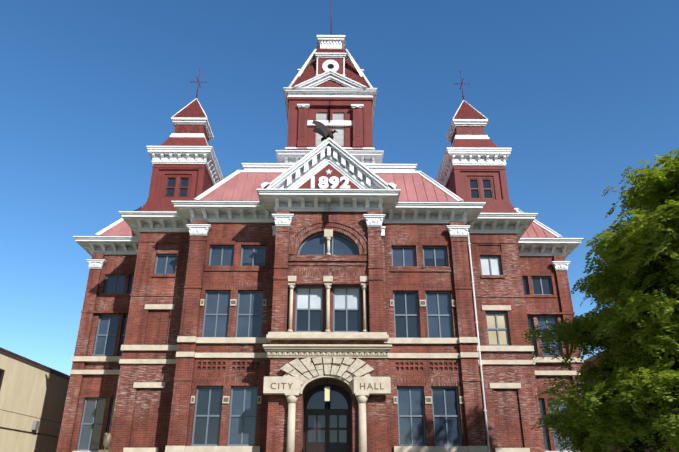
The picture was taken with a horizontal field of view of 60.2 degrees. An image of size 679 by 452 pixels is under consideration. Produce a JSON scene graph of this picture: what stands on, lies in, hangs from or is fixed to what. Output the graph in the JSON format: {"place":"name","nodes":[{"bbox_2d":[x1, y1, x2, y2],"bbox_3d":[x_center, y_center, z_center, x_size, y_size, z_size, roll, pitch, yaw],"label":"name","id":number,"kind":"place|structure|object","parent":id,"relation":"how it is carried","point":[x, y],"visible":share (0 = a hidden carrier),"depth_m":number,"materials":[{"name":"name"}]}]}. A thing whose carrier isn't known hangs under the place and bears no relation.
{"place":"outdoors","nodes":[
{"label":"outdoors","id":0,"kind":"place"},
{"bbox_2d":[0,353,68,451],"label":"stucco","id":1,"kind":"object","parent":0,"point":[29,390],"depth_m":34.19,"materials":[{"name":"beige paint"}]},
{"bbox_2d":[0,369,4,389],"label":"window","id":2,"kind":"structure","parent":1,"relation":"in","point":[3,371],"depth_m":31.28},
{"bbox_2d":[0,347,69,448],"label":"wall trim","id":3,"kind":"structure","parent":1,"relation":"attached to","point":[29,361],"depth_m":34.51,"materials":[{"name":"metal"}]},
{"bbox_2d":[31,421,38,429],"bbox_3d":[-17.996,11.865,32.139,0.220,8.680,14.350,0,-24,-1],"label":"wall light","id":4,"kind":"object","parent":1,"relation":"attached to","point":[35,424],"visible":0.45,"depth_m":34.55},
{"bbox_2d":[98,432,111,451],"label":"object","id":5,"kind":"object","parent":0,"point":[107,438],"visible":1,"depth_m":18.28,"materials":[{"name":"beige stone"}]},
{"bbox_2d":[271,383,292,388],"bbox_3d":[-2.338,6.483,23.711,0.910,0.260,0.008,0,-24,-1],"label":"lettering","id":6,"kind":"object","parent":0,"point":[283,385],"visible":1,"depth_m":23.72,"materials":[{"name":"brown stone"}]},
{"bbox_2d":[56,35,585,451],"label":"building","id":7,"kind":"structure","parent":0,"point":[161,419],"depth_m":27.40,"materials":[{"name":"red brick"}]},
{"bbox_2d":[79,235,559,448],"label":"window panes","id":8,"kind":"structure","parent":7,"relation":"attached to","point":[315,246],"depth_m":26.82,"materials":[{"name":"blue glass"}]},
{"bbox_2d":[312,120,337,141],"bbox_3d":[-0.689,-4.533,28.289,1.274,0.919,0.740,0,-24,-1],"label":"statue","id":9,"kind":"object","parent":7,"relation":"on","point":[323,131],"visible":0.81,"depth_m":28.15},
{"bbox_2d":[77,233,576,450],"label":"window frames","id":10,"kind":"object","parent":7,"relation":"attached to","point":[309,309],"visible":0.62,"depth_m":26.83,"materials":[{"name":"grey wood"}]},
{"bbox_2d":[303,384,350,451],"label":"entrance door","id":11,"kind":"structure","parent":7,"relation":"in","point":[337,446],"depth_m":25.22,"materials":[{"name":"black wood"}]},
{"bbox_2d":[97,161,559,237],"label":"building roof","id":12,"kind":"structure","parent":7,"relation":"attached to","point":[415,187],"depth_m":29.33,"materials":[{"name":"red metal"}]},
{"bbox_2d":[107,64,550,449],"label":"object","id":13,"kind":"structure","parent":7,"relation":"attached to","point":[337,400],"depth_m":25.77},
{"bbox_2d":[165,0,492,198],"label":"red building frame","id":14,"kind":"object","parent":7,"relation":"attached to","point":[461,83],"visible":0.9,"depth_m":33.87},
{"bbox_2d":[174,50,485,194],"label":"tower roof","id":15,"kind":"structure","parent":7,"relation":"attached to","point":[465,110],"depth_m":34.23,"materials":[{"name":"red metal"}]},
{"bbox_2d":[316,113,343,145],"bbox_3d":[-0.552,-5.673,34.466,1.680,2.350,0.001,0,-24,-1],"label":"building louvre","id":16,"kind":"object","parent":7,"relation":"attached to","point":[338,138],"visible":0.4,"depth_m":34.45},
{"bbox_2d":[311,176,349,188],"bbox_3d":[-0.422,-2.011,27.332,1.831,0.654,0.100,0,-24,-1],"label":"number","id":17,"kind":"object","parent":7,"relation":"attached to","point":[322,184],"visible":0.98,"depth_m":27.29,"materials":[{"name":"white paint"}]},
{"bbox_2d":[105,248,573,448],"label":"window blinds","id":18,"kind":"object","parent":7,"relation":"attached to","point":[243,321],"depth_m":27.01,"materials":[{"name":"grey fabric"}]},
{"bbox_2d":[467,230,489,451],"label":"downspout","id":19,"kind":"object","parent":7,"relation":"attached to","point":[480,364],"visible":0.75,"depth_m":27.22,"materials":[{"name":"white metal"}]},
{"bbox_2d":[280,357,373,387],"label":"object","id":20,"kind":"structure","parent":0,"point":[355,369],"depth_m":24.24,"materials":[{"name":"beige stone"}]},
{"bbox_2d":[191,300,462,401],"bbox_3d":[-0.513,5.340,25.622,11.620,4.480,2.015,0,-24,-1],"label":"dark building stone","id":21,"kind":"object","parent":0,"point":[321,381],"visible":1,"depth_m":25.05,"materials":[{"name":"beige stone"}]},
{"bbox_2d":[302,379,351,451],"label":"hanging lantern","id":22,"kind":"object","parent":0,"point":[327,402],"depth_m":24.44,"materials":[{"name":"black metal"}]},
{"bbox_2d":[325,387,329,400],"bbox_3d":[-0.509,7.041,24.498,0.220,0.580,0.220,0,-24,-1],"label":"building lamp glass","id":23,"kind":"object","parent":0,"point":[327,393],"visible":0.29,"depth_m":24.39,"materials":[{"name":"beige glass"}]},
{"bbox_2d":[0,0,678,375],"label":"sky","id":24,"kind":"structure","parent":0,"point":[581,93],"materials":[{"name":"blue"}]},
{"bbox_2d":[360,383,383,388],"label":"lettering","id":25,"kind":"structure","parent":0,"point":[370,386],"depth_m":23.74,"materials":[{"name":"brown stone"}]},
{"bbox_2d":[297,258,499,308],"bbox_3d":[3.049,2.596,27.694,10.020,3.348,2.154,0,-24,-1],"label":"building shade","id":26,"kind":"object","parent":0,"point":[316,299],"depth_m":26.24,"materials":[{"name":"white fabric"}]},
{"bbox_2d":[486,314,507,343],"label":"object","id":27,"kind":"structure","parent":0,"point":[501,322],"depth_m":27.88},
{"bbox_2d":[520,148,678,451],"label":"tree","id":28,"kind":"object","parent":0,"point":[633,280],"depth_m":11.42,"materials":[{"name":"green plant"}]},
{"bbox_2d":[582,347,673,451],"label":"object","id":29,"kind":"structure","parent":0,"point":[593,362],"depth_m":36.67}
]}

